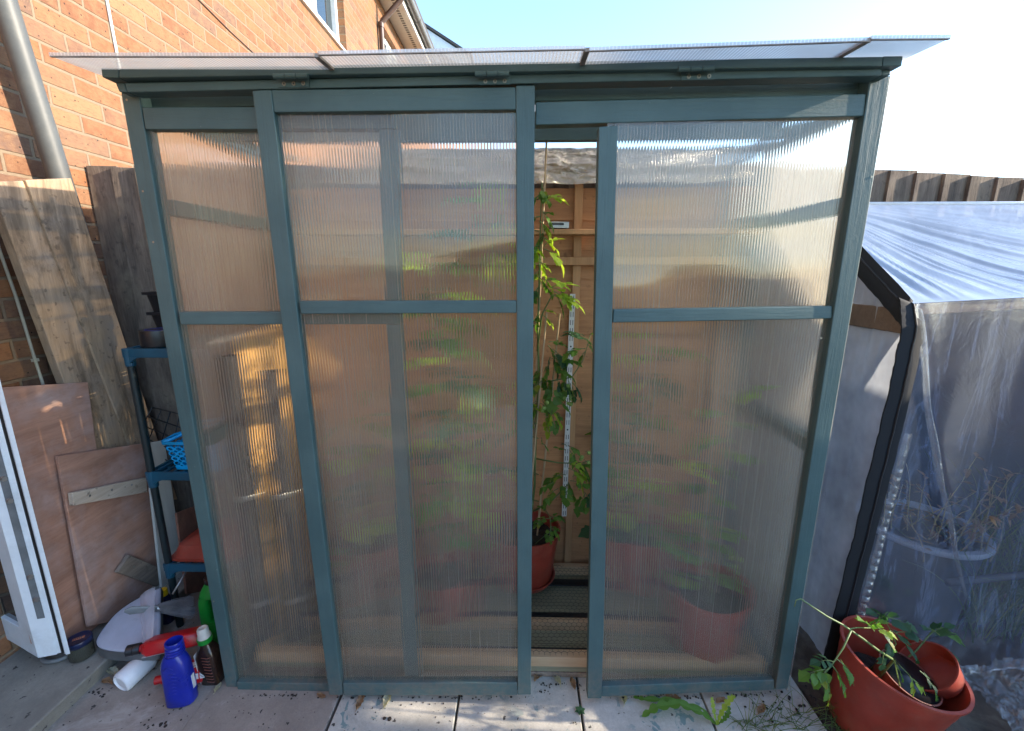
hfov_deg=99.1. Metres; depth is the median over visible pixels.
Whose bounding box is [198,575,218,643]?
green jug
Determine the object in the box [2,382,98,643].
plywood sheet
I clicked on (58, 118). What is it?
brick house
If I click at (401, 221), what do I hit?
front sliding door
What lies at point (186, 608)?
hand brush
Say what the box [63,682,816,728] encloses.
soil crumbs
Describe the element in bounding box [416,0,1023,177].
sky
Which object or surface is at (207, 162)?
rear sliding door
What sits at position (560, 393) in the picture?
tomato plant
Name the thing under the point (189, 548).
upturned tray
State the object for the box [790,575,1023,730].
soil bed
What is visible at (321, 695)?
dead leaf
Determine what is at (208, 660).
brown bottle
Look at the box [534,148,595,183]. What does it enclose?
foil sheet
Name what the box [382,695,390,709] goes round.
dead leaf
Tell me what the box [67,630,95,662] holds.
glass jar
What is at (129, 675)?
white bottle
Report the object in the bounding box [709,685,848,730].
grass
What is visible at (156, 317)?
square pot
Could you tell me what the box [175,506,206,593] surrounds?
plywood offcut
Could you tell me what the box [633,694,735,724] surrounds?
dandelion
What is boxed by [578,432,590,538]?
tomato plant
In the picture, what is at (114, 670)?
dead leaf
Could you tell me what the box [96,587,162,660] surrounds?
domed cover
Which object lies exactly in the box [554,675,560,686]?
dead leaf
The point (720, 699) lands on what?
dead leaf
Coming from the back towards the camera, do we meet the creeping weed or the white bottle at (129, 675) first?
the white bottle at (129, 675)
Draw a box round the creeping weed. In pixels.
[575,705,584,714]
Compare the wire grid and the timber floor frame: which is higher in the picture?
the wire grid
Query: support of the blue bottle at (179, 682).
on the paving
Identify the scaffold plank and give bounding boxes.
[0,181,127,449]
[17,178,176,499]
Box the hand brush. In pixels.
[124,596,195,618]
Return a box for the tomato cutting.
[794,598,964,705]
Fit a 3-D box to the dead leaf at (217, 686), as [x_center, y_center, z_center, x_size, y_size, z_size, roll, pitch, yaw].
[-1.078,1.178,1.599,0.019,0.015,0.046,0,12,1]
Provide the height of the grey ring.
0.015 m
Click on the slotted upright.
(567, 413)
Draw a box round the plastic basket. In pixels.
[161,431,187,469]
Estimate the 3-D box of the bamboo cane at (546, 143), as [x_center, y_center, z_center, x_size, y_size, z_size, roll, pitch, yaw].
[0.103,-0.006,1.806,0.070,1.705,0.011,8,15,34]
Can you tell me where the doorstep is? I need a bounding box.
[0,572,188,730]
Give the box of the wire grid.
[146,407,179,460]
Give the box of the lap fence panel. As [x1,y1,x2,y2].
[532,184,595,562]
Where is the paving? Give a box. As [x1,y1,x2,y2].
[46,592,826,730]
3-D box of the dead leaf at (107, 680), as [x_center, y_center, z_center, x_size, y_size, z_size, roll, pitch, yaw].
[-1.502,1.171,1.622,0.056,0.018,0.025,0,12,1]
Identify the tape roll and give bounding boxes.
[138,327,165,347]
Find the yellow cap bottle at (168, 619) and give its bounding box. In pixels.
[162,587,174,624]
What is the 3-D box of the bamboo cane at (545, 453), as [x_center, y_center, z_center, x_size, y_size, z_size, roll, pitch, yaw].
[0.151,0.306,1.882,0.105,1.063,0.011,9,15,36]
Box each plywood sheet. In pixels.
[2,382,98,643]
[55,444,158,626]
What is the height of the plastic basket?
0.161 m
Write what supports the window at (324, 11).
in the brick house at (58, 118)
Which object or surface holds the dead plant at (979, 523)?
in the grey tub
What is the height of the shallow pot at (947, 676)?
0.146 m
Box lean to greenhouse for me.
[49,35,950,697]
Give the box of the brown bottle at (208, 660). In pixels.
[193,625,224,685]
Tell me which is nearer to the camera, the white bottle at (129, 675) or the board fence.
the white bottle at (129, 675)
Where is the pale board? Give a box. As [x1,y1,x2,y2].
[149,441,179,587]
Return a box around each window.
[300,0,344,49]
[384,37,390,48]
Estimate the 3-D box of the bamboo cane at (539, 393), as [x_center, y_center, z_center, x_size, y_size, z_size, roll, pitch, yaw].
[0.098,0.313,1.834,0.101,1.071,0.011,9,15,36]
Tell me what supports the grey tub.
on the soil bed
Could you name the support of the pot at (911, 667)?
in the pot at (871, 701)
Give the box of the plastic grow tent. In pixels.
[799,201,1023,676]
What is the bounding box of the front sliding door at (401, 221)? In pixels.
[253,86,534,694]
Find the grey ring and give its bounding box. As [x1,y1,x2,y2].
[40,655,67,663]
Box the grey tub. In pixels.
[853,499,996,636]
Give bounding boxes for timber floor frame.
[531,563,588,676]
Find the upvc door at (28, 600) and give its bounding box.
[0,381,69,657]
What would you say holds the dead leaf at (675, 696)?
on the paving
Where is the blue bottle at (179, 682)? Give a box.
[160,635,197,707]
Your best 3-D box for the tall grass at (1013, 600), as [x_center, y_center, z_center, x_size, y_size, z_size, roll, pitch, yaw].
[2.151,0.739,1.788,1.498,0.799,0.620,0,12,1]
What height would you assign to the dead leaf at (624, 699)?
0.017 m
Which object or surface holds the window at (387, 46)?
in the brick house at (58, 118)
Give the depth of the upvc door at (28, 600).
1.52 m
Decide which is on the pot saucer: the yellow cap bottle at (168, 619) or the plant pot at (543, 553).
the plant pot at (543, 553)
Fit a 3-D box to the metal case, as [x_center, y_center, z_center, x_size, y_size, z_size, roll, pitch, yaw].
[0.195,-0.581,1.813,0.075,0.026,0.052,-2,12,-7]
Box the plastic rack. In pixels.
[121,345,205,627]
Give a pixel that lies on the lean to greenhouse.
(341, 247)
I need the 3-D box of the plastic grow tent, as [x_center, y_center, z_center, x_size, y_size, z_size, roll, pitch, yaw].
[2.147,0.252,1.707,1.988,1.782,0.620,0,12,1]
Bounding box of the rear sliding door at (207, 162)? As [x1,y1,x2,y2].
[143,107,328,690]
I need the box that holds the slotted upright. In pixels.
[562,294,574,515]
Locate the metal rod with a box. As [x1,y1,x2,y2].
[172,572,186,594]
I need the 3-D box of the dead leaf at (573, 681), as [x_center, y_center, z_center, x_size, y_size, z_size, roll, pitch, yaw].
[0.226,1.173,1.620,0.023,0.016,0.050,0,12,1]
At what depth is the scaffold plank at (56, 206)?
1.80 m
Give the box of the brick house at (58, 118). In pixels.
[0,0,433,663]
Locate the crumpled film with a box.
[960,661,1023,716]
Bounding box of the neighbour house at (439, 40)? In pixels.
[425,23,462,47]
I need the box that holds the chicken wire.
[531,565,587,655]
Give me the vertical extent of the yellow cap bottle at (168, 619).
0.155 m
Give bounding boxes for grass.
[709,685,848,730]
[880,446,1023,643]
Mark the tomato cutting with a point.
(825, 678)
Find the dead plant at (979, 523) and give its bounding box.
[881,452,1023,561]
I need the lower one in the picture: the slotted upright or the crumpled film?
the crumpled film
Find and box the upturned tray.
[171,528,203,561]
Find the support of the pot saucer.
on the timber floor frame
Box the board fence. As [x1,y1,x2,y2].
[86,166,1023,512]
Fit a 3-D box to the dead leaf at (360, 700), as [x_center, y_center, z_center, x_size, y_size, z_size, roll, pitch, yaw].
[-0.538,1.188,1.542,0.028,0.019,0.062,0,12,1]
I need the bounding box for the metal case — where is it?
[549,221,568,228]
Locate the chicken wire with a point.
(560, 616)
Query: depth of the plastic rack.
1.73 m
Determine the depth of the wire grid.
2.04 m
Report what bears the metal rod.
on the plastic rack
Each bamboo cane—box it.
[532,142,547,485]
[532,313,547,481]
[536,314,560,535]
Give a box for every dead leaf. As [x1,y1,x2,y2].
[101,677,112,684]
[107,666,118,674]
[214,682,221,691]
[317,692,324,698]
[355,695,364,711]
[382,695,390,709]
[534,674,541,680]
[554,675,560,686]
[570,677,575,688]
[620,696,627,706]
[666,694,680,698]
[716,697,725,702]
[756,703,765,714]
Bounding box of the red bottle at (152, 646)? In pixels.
[124,626,199,657]
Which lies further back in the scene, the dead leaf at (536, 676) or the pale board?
the pale board
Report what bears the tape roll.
on the plastic rack
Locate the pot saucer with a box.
[532,567,554,593]
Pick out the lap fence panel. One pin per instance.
(575, 246)
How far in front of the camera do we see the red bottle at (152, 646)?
1.59 m
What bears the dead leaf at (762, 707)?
on the paving
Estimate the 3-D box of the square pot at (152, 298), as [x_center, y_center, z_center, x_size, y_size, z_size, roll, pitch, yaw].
[-1.395,-0.243,1.803,0.148,0.125,0.148,0,12,1]
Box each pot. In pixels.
[141,291,159,311]
[146,311,162,327]
[532,511,560,589]
[827,615,974,730]
[871,649,942,706]
[899,641,964,698]
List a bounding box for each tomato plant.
[532,182,592,544]
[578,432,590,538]
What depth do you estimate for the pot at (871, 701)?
1.38 m
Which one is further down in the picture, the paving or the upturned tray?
the paving
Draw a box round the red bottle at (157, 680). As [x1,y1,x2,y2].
[153,659,204,684]
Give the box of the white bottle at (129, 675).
[113,660,157,690]
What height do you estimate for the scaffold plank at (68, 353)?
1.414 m
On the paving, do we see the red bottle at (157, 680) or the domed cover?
the red bottle at (157, 680)

